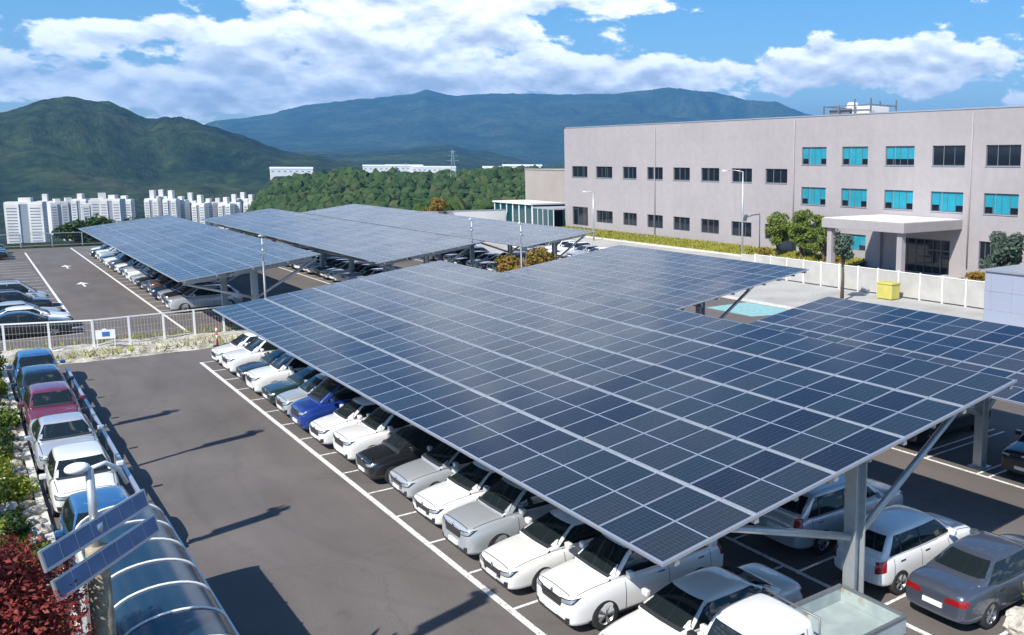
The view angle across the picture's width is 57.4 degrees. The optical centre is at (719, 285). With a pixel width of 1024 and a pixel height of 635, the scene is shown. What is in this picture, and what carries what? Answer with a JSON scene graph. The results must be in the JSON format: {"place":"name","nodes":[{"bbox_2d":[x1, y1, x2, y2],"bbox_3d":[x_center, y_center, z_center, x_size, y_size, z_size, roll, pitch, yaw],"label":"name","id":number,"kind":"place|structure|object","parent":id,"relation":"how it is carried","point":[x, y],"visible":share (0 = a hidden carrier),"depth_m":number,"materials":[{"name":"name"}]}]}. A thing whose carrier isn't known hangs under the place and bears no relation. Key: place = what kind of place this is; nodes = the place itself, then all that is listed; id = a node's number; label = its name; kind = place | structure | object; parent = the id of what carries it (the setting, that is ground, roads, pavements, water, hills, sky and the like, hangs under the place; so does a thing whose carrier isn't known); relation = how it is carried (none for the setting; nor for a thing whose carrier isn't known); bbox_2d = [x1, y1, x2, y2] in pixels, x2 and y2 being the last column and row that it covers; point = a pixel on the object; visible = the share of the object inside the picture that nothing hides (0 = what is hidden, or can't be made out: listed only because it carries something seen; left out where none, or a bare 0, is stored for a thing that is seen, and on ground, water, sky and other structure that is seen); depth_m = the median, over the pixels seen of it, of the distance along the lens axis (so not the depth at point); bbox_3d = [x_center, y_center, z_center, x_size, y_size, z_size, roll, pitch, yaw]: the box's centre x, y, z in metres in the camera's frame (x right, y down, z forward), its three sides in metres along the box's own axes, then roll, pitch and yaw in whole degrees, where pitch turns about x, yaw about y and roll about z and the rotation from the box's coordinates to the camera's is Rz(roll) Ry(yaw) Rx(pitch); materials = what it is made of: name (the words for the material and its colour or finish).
{"place":"outdoors","nodes":[
{"label":"outdoors","id":0,"kind":"place"},
{"bbox_2d":[0,374,63,633],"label":"bank grass","id":1,"kind":"structure","parent":0,"point":[23,535],"depth_m":26.86,"materials":[{"name":"plant"}]},
{"bbox_2d":[0,87,958,354],"bbox_3d":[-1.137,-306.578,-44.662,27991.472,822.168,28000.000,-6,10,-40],"label":"terrain","id":2,"kind":"structure","parent":0,"point":[66,147],"depth_m":3013.22,"materials":[{"name":"green plant"}]},
{"bbox_2d":[3,197,49,243],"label":"apartment tower","id":3,"kind":"structure","parent":2,"relation":"on","point":[27,217],"depth_m":904.99,"materials":[{"name":"paint"}]},
{"bbox_2d":[47,199,69,234],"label":"apartment tower","id":4,"kind":"structure","parent":2,"relation":"on","point":[58,211],"depth_m":1040.81,"materials":[{"name":"paint"}]},
{"bbox_2d":[71,193,89,224],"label":"apartment tower","id":5,"kind":"structure","parent":2,"relation":"on","point":[76,208],"depth_m":1043.11,"materials":[{"name":"paint"}]},
{"bbox_2d":[51,213,115,243],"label":"bushy tree","id":6,"kind":"object","parent":2,"relation":"on","point":[75,225],"visible":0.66,"depth_m":111.73,"materials":[{"name":"green plant"}]},
{"bbox_2d":[99,195,126,222],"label":"apartment tower","id":7,"kind":"structure","parent":2,"relation":"on","point":[113,207],"depth_m":987.03,"materials":[{"name":"paint"}]},
{"bbox_2d":[0,329,248,368],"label":"rubble strip","id":8,"kind":"object","parent":2,"relation":"on","point":[136,352],"visible":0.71,"depth_m":49.72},
{"bbox_2d":[0,305,240,350],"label":"white fence","id":9,"kind":"object","parent":8,"relation":"on","point":[93,333],"visible":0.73,"depth_m":50.37,"materials":[{"name":"metal"}]},
{"bbox_2d":[0,324,246,364],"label":"dry grass","id":10,"kind":"structure","parent":8,"relation":"on","point":[130,349],"depth_m":50.28,"materials":[{"name":"plant"}]},
{"bbox_2d":[144,190,161,217],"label":"apartment tower","id":11,"kind":"structure","parent":2,"relation":"on","point":[152,205],"depth_m":1092.25,"materials":[{"name":"paint"}]},
{"bbox_2d":[162,190,180,217],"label":"apartment tower","id":12,"kind":"structure","parent":2,"relation":"on","point":[171,204],"depth_m":1089.01,"materials":[{"name":"paint"}]},
{"bbox_2d":[191,195,209,224],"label":"apartment tower","id":13,"kind":"structure","parent":2,"relation":"on","point":[200,208],"depth_m":1104.79,"materials":[{"name":"paint"}]},
{"bbox_2d":[0,238,443,350],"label":"parking lot","id":14,"kind":"structure","parent":2,"relation":"on","point":[101,294],"depth_m":72.02,"materials":[{"name":"grey asphalt"}]},
{"bbox_2d":[0,279,48,297],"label":"parked car","id":15,"kind":"object","parent":14,"relation":"on","point":[19,286],"visible":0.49,"depth_m":63.06,"materials":[{"name":"grey paint"}]},
{"bbox_2d":[0,289,52,306],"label":"parked car","id":16,"kind":"object","parent":14,"relation":"on","point":[11,295],"visible":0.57,"depth_m":60.46,"materials":[{"name":"black paint"}]},
{"bbox_2d":[0,305,71,319],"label":"parked car","id":17,"kind":"object","parent":14,"relation":"on","point":[39,310],"visible":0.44,"depth_m":55.63,"materials":[{"name":"white paint"}]},
{"bbox_2d":[0,311,71,336],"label":"parked car","id":18,"kind":"object","parent":14,"relation":"on","point":[18,317],"visible":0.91,"depth_m":53.10,"materials":[{"name":"black paint"}]},
{"bbox_2d":[78,215,320,316],"bbox_3d":[-44.017,-1.994,72.427,7.881,4.823,50.752,-6,10,-40],"label":"solar canopy","id":19,"kind":"object","parent":14,"relation":"on","point":[186,252],"visible":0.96,"depth_m":62.00,"materials":[{"name":"blue glass"}]},
{"bbox_2d":[165,283,242,312],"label":"parked car","id":20,"kind":"object","parent":14,"relation":"on","point":[192,298],"visible":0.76,"depth_m":62.77,"materials":[{"name":"grey paint"}]},
{"bbox_2d":[200,208,482,275],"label":"solar canopy","id":21,"kind":"object","parent":14,"relation":"on","point":[385,248],"visible":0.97,"depth_m":75.65,"materials":[{"name":"blue glass"}]},
{"bbox_2d":[340,262,394,280],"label":"parked car","id":22,"kind":"object","parent":14,"relation":"on","point":[361,269],"visible":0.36,"depth_m":76.33,"materials":[{"name":"grey paint"}]},
{"bbox_2d":[301,204,595,260],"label":"solar canopy","id":23,"kind":"object","parent":14,"relation":"on","point":[500,232],"visible":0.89,"depth_m":88.58,"materials":[{"name":"glass"}]},
{"bbox_2d":[0,246,1023,634],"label":"lane marking","id":24,"kind":"object","parent":14,"relation":"on","point":[452,562],"visible":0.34,"depth_m":27.68,"materials":[{"name":"paint"}]},
{"bbox_2d":[217,197,234,229],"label":"apartment tower","id":25,"kind":"structure","parent":2,"relation":"on","point":[226,207],"depth_m":1118.09,"materials":[{"name":"paint"}]},
{"bbox_2d":[269,167,312,179],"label":"factory hall","id":26,"kind":"structure","parent":2,"relation":"on","point":[281,171],"depth_m":1333.26,"materials":[{"name":"grey"}]},
{"bbox_2d":[234,165,564,233],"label":"woods","id":27,"kind":"object","parent":2,"relation":"on","point":[467,189],"visible":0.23,"depth_m":569.22,"materials":[{"name":"green plant"}]},
{"bbox_2d":[423,209,505,220],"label":"white boundary wall","id":28,"kind":"structure","parent":2,"relation":"on","point":[497,214],"depth_m":146.26,"materials":[{"name":"silver metal"}]},
{"bbox_2d":[6,297,1023,634],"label":"parking lot","id":29,"kind":"structure","parent":2,"relation":"on","point":[276,529],"depth_m":27.11,"materials":[{"name":"grey asphalt"}]},
{"bbox_2d":[6,348,64,388],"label":"parked car","id":30,"kind":"object","parent":29,"relation":"on","point":[29,357],"visible":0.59,"depth_m":41.49,"materials":[{"name":"blue paint"}]},
{"bbox_2d":[11,364,73,413],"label":"parked car","id":31,"kind":"object","parent":29,"relation":"on","point":[27,376],"visible":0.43,"depth_m":38.28,"materials":[{"name":"blue paint"}]},
{"bbox_2d":[2,368,82,634],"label":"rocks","id":32,"kind":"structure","parent":29,"relation":"on","point":[38,496],"depth_m":30.29,"materials":[{"name":"white stone"}]},
{"bbox_2d":[17,381,85,435],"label":"parked car","id":33,"kind":"object","parent":29,"relation":"on","point":[46,398],"visible":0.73,"depth_m":34.94,"materials":[{"name":"red paint"}]},
{"bbox_2d":[24,412,103,472],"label":"parked car","id":34,"kind":"object","parent":29,"relation":"on","point":[47,433],"visible":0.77,"depth_m":31.21,"materials":[{"name":"grey paint"}]},
{"bbox_2d":[39,440,123,516],"bbox_3d":[-19.898,5.894,28.008,2.135,1.541,3.942,-6,10,-39],"label":"parked car","id":35,"kind":"object","parent":29,"relation":"on","point":[61,485],"visible":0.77,"depth_m":27.35,"materials":[{"name":"white paint"}]},
{"bbox_2d":[54,485,129,564],"bbox_3d":[-16.340,6.458,23.852,2.176,1.596,3.982,-6,10,-40],"label":"parked car","id":36,"kind":"object","parent":29,"relation":"on","point":[74,512],"visible":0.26,"depth_m":23.73,"materials":[{"name":"blue paint"}]},
{"bbox_2d":[37,460,159,634],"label":"solar street lamp","id":37,"kind":"object","parent":29,"relation":"on","point":[97,562],"visible":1,"depth_m":14.11,"materials":[{"name":"silver metal"}]},
{"bbox_2d":[65,367,139,492],"bbox_3d":[-23.087,5.582,33.588,0.110,0.605,25.440,-6,10,-40],"label":"guard rail","id":38,"kind":"object","parent":29,"relation":"on","point":[127,473],"visible":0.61,"depth_m":32.77,"materials":[{"name":"metal"}]},
{"bbox_2d":[75,503,238,634],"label":"curved shelter","id":39,"kind":"object","parent":29,"relation":"on","point":[160,586],"visible":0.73,"depth_m":16.61,"materials":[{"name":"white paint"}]},
{"bbox_2d":[211,332,257,363],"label":"parked car","id":40,"kind":"object","parent":29,"relation":"on","point":[241,341],"visible":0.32,"depth_m":46.22,"materials":[{"name":"white paint"}]},
{"bbox_2d":[221,337,278,371],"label":"parked car","id":41,"kind":"object","parent":29,"relation":"on","point":[257,348],"visible":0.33,"depth_m":44.35,"materials":[{"name":"white paint"}]},
{"bbox_2d":[235,349,285,381],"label":"parked car","id":42,"kind":"object","parent":29,"relation":"on","point":[268,358],"visible":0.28,"depth_m":42.69,"materials":[{"name":"paint"}]},
{"bbox_2d":[245,353,308,391],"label":"parked car","id":43,"kind":"object","parent":29,"relation":"on","point":[284,366],"visible":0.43,"depth_m":40.63,"materials":[{"name":"white paint"}]},
{"bbox_2d":[261,366,320,403],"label":"parked car","id":44,"kind":"object","parent":29,"relation":"on","point":[270,392],"visible":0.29,"depth_m":38.96,"materials":[{"name":"grey paint"}]},
{"bbox_2d":[275,373,326,414],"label":"parked car","id":45,"kind":"object","parent":29,"relation":"on","point":[285,400],"visible":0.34,"depth_m":37.12,"materials":[{"name":"grey paint"}]},
{"bbox_2d":[290,376,361,428],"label":"parked car","id":46,"kind":"object","parent":29,"relation":"on","point":[327,395],"visible":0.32,"depth_m":35.12,"materials":[{"name":"blue paint"}]},
{"bbox_2d":[309,396,379,443],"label":"parked car","id":47,"kind":"object","parent":29,"relation":"on","point":[351,412],"visible":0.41,"depth_m":33.40,"materials":[{"name":"white paint"}]},
{"bbox_2d":[333,406,410,459],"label":"parked car","id":48,"kind":"object","parent":29,"relation":"on","point":[377,426],"visible":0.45,"depth_m":31.66,"materials":[{"name":"white paint"}]},
{"bbox_2d":[355,424,442,482],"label":"parked car","id":49,"kind":"object","parent":29,"relation":"on","point":[404,444],"visible":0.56,"depth_m":29.86,"materials":[{"name":"black paint"}]},
{"bbox_2d":[388,442,474,497],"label":"parked car","id":50,"kind":"object","parent":29,"relation":"on","point":[429,468],"visible":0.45,"depth_m":28.23,"materials":[{"name":"grey paint"}]},
{"bbox_2d":[412,461,502,524],"bbox_3d":[-6.886,6.073,27.522,4.669,1.494,2.298,-6,10,-41],"label":"parked car","id":51,"kind":"object","parent":29,"relation":"on","point":[435,503],"visible":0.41,"depth_m":26.35,"materials":[{"name":"white paint"}]},
{"bbox_2d":[442,477,557,554],"bbox_3d":[-5.396,6.220,25.535,4.677,1.761,2.299,-6,10,-40],"label":"parked car","id":52,"kind":"object","parent":29,"relation":"on","point":[501,509],"visible":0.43,"depth_m":24.30,"materials":[{"name":"grey paint"}]},
{"bbox_2d":[479,508,600,591],"bbox_3d":[-3.788,6.618,23.703,4.874,1.489,2.248,-6,10,-40],"label":"parked car","id":53,"kind":"object","parent":29,"relation":"on","point":[528,555],"visible":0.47,"depth_m":22.51,"materials":[{"name":"white paint"}]},
{"bbox_2d":[212,260,1016,592],"bbox_3d":[-7.998,3.541,32.001,10.956,5.285,34.416,-6,10,-40],"label":"solar canopy","id":54,"kind":"object","parent":29,"relation":"on","point":[660,436],"visible":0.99,"depth_m":23.70,"materials":[{"name":"blue glass"}]},
{"bbox_2d":[537,532,722,629],"bbox_3d":[-2.108,6.755,21.877,4.548,1.735,2.265,-6,10,-39],"label":"parked car","id":55,"kind":"object","parent":29,"relation":"on","point":[600,581],"visible":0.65,"depth_m":20.81,"materials":[{"name":"white paint"}]},
{"bbox_2d":[501,245,808,318],"bbox_3d":[-4.902,1.193,49.833,10.229,5.154,17.246,-6,10,-40],"label":"solar canopy","id":56,"kind":"object","parent":29,"relation":"on","point":[674,280],"visible":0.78,"depth_m":48.46,"materials":[{"name":"blue glass"}]},
{"bbox_2d":[597,563,802,634],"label":"parked car","id":57,"kind":"object","parent":29,"relation":"on","point":[697,600],"visible":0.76,"depth_m":19.29,"materials":[{"name":"white paint"}]},
{"bbox_2d":[706,302,787,315],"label":"painted bay","id":58,"kind":"object","parent":29,"relation":"on","point":[748,309],"visible":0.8,"depth_m":65.27,"materials":[{"name":"teal paint"}]},
{"bbox_2d":[687,583,906,634],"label":"pickup truck","id":59,"kind":"object","parent":29,"relation":"on","point":[840,609],"visible":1,"depth_m":18.46,"materials":[{"name":"metal"}]},
{"bbox_2d":[756,472,902,554],"bbox_3d":[3.231,6.235,25.859,4.645,1.760,2.279,-6,10,-40],"label":"parked car","id":60,"kind":"object","parent":29,"relation":"on","point":[821,507],"visible":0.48,"depth_m":24.45,"materials":[{"name":"grey paint"}]},
{"bbox_2d":[747,296,1023,470],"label":"solar canopy","id":61,"kind":"object","parent":29,"relation":"on","point":[991,348],"visible":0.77,"depth_m":33.20,"materials":[{"name":"blue glass"}]},
{"bbox_2d":[834,504,970,594],"bbox_3d":[4.873,6.644,23.548,4.057,1.598,2.161,-6,10,-40],"label":"parked car","id":62,"kind":"object","parent":29,"relation":"on","point":[902,542],"visible":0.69,"depth_m":22.49,"materials":[{"name":"white paint"}]},
{"bbox_2d":[907,399,991,444],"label":"car","id":63,"kind":"object","parent":29,"relation":"on","point":[960,421],"visible":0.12,"depth_m":34.67,"materials":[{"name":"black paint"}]},
{"bbox_2d":[905,528,1023,628],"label":"parked car","id":64,"kind":"object","parent":29,"relation":"on","point":[975,576],"visible":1,"depth_m":20.91,"materials":[{"name":"grey paint"}]},
{"bbox_2d":[1001,430,1023,474],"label":"parked car","id":65,"kind":"object","parent":29,"relation":"on","point":[1012,457],"visible":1,"depth_m":30.38,"materials":[{"name":"black paint"}]},
{"bbox_2d":[1003,606,1023,634],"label":"boulder","id":66,"kind":"object","parent":29,"relation":"on","point":[1013,623],"visible":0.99,"depth_m":20.32,"materials":[{"name":"stone"}]},
{"bbox_2d":[492,200,564,226],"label":"glazed pavilion","id":67,"kind":"structure","parent":2,"relation":"on","point":[520,211],"depth_m":146.89,"materials":[{"name":"teal glass"}]},
{"bbox_2d":[524,169,565,220],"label":"annex building","id":68,"kind":"structure","parent":2,"relation":"on","point":[544,184],"depth_m":168.01,"materials":[{"name":"beige paint"}]},
{"bbox_2d":[532,206,564,226],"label":"glazed lobby","id":69,"kind":"object","parent":2,"relation":"on","point":[550,215],"visible":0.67,"depth_m":139.69,"materials":[{"name":"teal glass"}]},
{"bbox_2d":[564,105,1023,278],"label":"office building","id":70,"kind":"structure","parent":2,"relation":"on","point":[937,192],"depth_m":95.45,"materials":[{"name":"beige concrete"}]},
{"bbox_2d":[573,206,587,225],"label":"window","id":71,"kind":"structure","parent":70,"relation":"in","point":[580,214],"depth_m":134.55,"materials":[{"name":"grey glass"}]},
{"bbox_2d":[733,168,751,182],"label":"window","id":72,"kind":"structure","parent":70,"relation":"in","point":[737,175],"depth_m":106.30,"materials":[{"name":"grey glass"}]},
{"bbox_2d":[766,169,786,183],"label":"window","id":73,"kind":"structure","parent":70,"relation":"in","point":[773,176],"depth_m":102.05,"materials":[{"name":"grey glass"}]},
{"bbox_2d":[800,187,825,205],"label":"window","id":74,"kind":"structure","parent":70,"relation":"in","point":[810,195],"depth_m":97.91,"materials":[{"name":"teal glass"}]},
{"bbox_2d":[803,147,826,164],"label":"window","id":75,"kind":"structure","parent":70,"relation":"in","point":[811,155],"depth_m":97.33,"materials":[{"name":"teal glass"}]},
{"bbox_2d":[840,188,866,207],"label":"window","id":76,"kind":"structure","parent":70,"relation":"in","point":[856,198],"depth_m":93.51,"materials":[{"name":"teal glass"}]},
{"bbox_2d":[843,146,867,165],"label":"window","id":77,"kind":"structure","parent":70,"relation":"in","point":[854,156],"depth_m":92.94,"materials":[{"name":"teal glass"}]},
{"bbox_2d":[823,98,896,114],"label":"rooftop plant","id":78,"kind":"object","parent":70,"relation":"on","point":[852,107],"visible":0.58,"depth_m":104.10,"materials":[{"name":"metal"}]},
{"bbox_2d":[885,190,912,210],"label":"window","id":79,"kind":"structure","parent":70,"relation":"in","point":[896,199],"depth_m":89.17,"materials":[{"name":"teal glass"}]},
{"bbox_2d":[884,146,914,165],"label":"window","id":80,"kind":"structure","parent":70,"relation":"in","point":[904,156],"depth_m":88.57,"materials":[{"name":"teal glass"}]},
{"bbox_2d":[905,237,949,274],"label":"entrance door","id":81,"kind":"structure","parent":70,"relation":"in","point":[921,255],"depth_m":87.12,"materials":[{"name":"grey glass"}]},
{"bbox_2d":[929,191,962,212],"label":"window","id":82,"kind":"structure","parent":70,"relation":"in","point":[951,202],"depth_m":84.84,"materials":[{"name":"teal glass"}]},
{"bbox_2d":[933,145,964,166],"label":"window","id":83,"kind":"structure","parent":70,"relation":"in","point":[951,155],"depth_m":84.27,"materials":[{"name":"grey glass"}]},
{"bbox_2d":[982,193,1018,215],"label":"window","id":84,"kind":"structure","parent":70,"relation":"in","point":[1006,204],"depth_m":80.51,"materials":[{"name":"teal glass"}]},
{"bbox_2d":[984,145,1020,166],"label":"window","id":85,"kind":"structure","parent":70,"relation":"in","point":[1005,155],"depth_m":79.94,"materials":[{"name":"grey glass"}]},
{"bbox_2d":[0,0,1023,124],"label":"sky","id":86,"kind":"structure","parent":0,"point":[201,61],"materials":[{"name":"blue"}]},
{"bbox_2d":[492,246,556,272],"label":"autumn tree","id":87,"kind":"object","parent":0,"point":[505,263],"visible":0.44,"depth_m":67.38,"materials":[{"name":"yellow plant"}]},
{"bbox_2d":[401,228,983,320],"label":"service road","id":88,"kind":"structure","parent":0,"point":[790,293],"depth_m":72.72,"materials":[{"name":"concrete"}]},
{"bbox_2d":[585,236,740,256],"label":"kerb","id":89,"kind":"structure","parent":88,"relation":"on","point":[666,246],"depth_m":112.33,"materials":[{"name":"white concrete"}]},
{"bbox_2d":[832,234,854,298],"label":"pine","id":90,"kind":"object","parent":88,"relation":"on","point":[841,247],"visible":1,"depth_m":68.87,"materials":[{"name":"green plant"}]},
{"bbox_2d":[741,253,984,307],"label":"white panel fence","id":91,"kind":"object","parent":88,"relation":"on","point":[966,292],"visible":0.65,"depth_m":72.52,"materials":[{"name":"paint"}]},
{"bbox_2d":[876,280,900,299],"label":"grit box","id":92,"kind":"object","parent":88,"relation":"on","point":[889,290],"visible":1,"depth_m":70.29,"materials":[{"name":"yellow paint"}]},
{"bbox_2d":[978,230,1023,268],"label":"pruned tree","id":93,"kind":"object","parent":88,"relation":"on","point":[1006,251],"visible":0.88,"depth_m":74.36,"materials":[{"name":"green plant"}]},
{"bbox_2d":[559,225,984,282],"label":"lawn","id":94,"kind":"structure","parent":0,"point":[753,247],"depth_m":106.10,"materials":[{"name":"green plant"}]},
{"bbox_2d":[764,211,791,254],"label":"pruned tree","id":95,"kind":"object","parent":94,"relation":"on","point":[778,227],"visible":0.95,"depth_m":98.37,"materials":[{"name":"green plant"}]},
{"bbox_2d":[788,208,814,257],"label":"pruned tree","id":96,"kind":"object","parent":94,"relation":"on","point":[798,229],"visible":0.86,"depth_m":95.81,"materials":[{"name":"green plant"}]},
{"bbox_2d":[806,214,836,261],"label":"pruned tree","id":97,"kind":"object","parent":94,"relation":"on","point":[818,243],"visible":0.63,"depth_m":93.73,"materials":[{"name":"green plant"}]},
{"bbox_2d":[983,264,1023,326],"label":"panelled shed","id":98,"kind":"structure","parent":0,"point":[1004,296],"depth_m":57.10,"materials":[{"name":"silver metal"}]},
{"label":"bank","id":99,"kind":"structure","parent":0,"visible":0},
{"bbox_2d":[0,427,15,457],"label":"shrub","id":100,"kind":"object","parent":99,"relation":"on","point":[8,449],"visible":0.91,"depth_m":31.14,"materials":[{"name":"green plant"}]},
{"bbox_2d":[0,408,20,428],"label":"shrub","id":101,"kind":"object","parent":99,"relation":"on","point":[8,420],"visible":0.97,"depth_m":34.66,"materials":[{"name":"green plant"}]},
{"bbox_2d":[0,509,30,540],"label":"shrub","id":102,"kind":"object","parent":99,"relation":"on","point":[10,518],"visible":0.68,"depth_m":24.73,"materials":[{"name":"green plant"}]},
{"bbox_2d":[0,475,39,503],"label":"shrub","id":103,"kind":"object","parent":99,"relation":"on","point":[21,488],"visible":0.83,"depth_m":27.66,"materials":[{"name":"green plant"}]},
{"bbox_2d":[0,526,95,634],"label":"red maple","id":104,"kind":"object","parent":99,"relation":"on","point":[19,602],"visible":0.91,"depth_m":12.93,"materials":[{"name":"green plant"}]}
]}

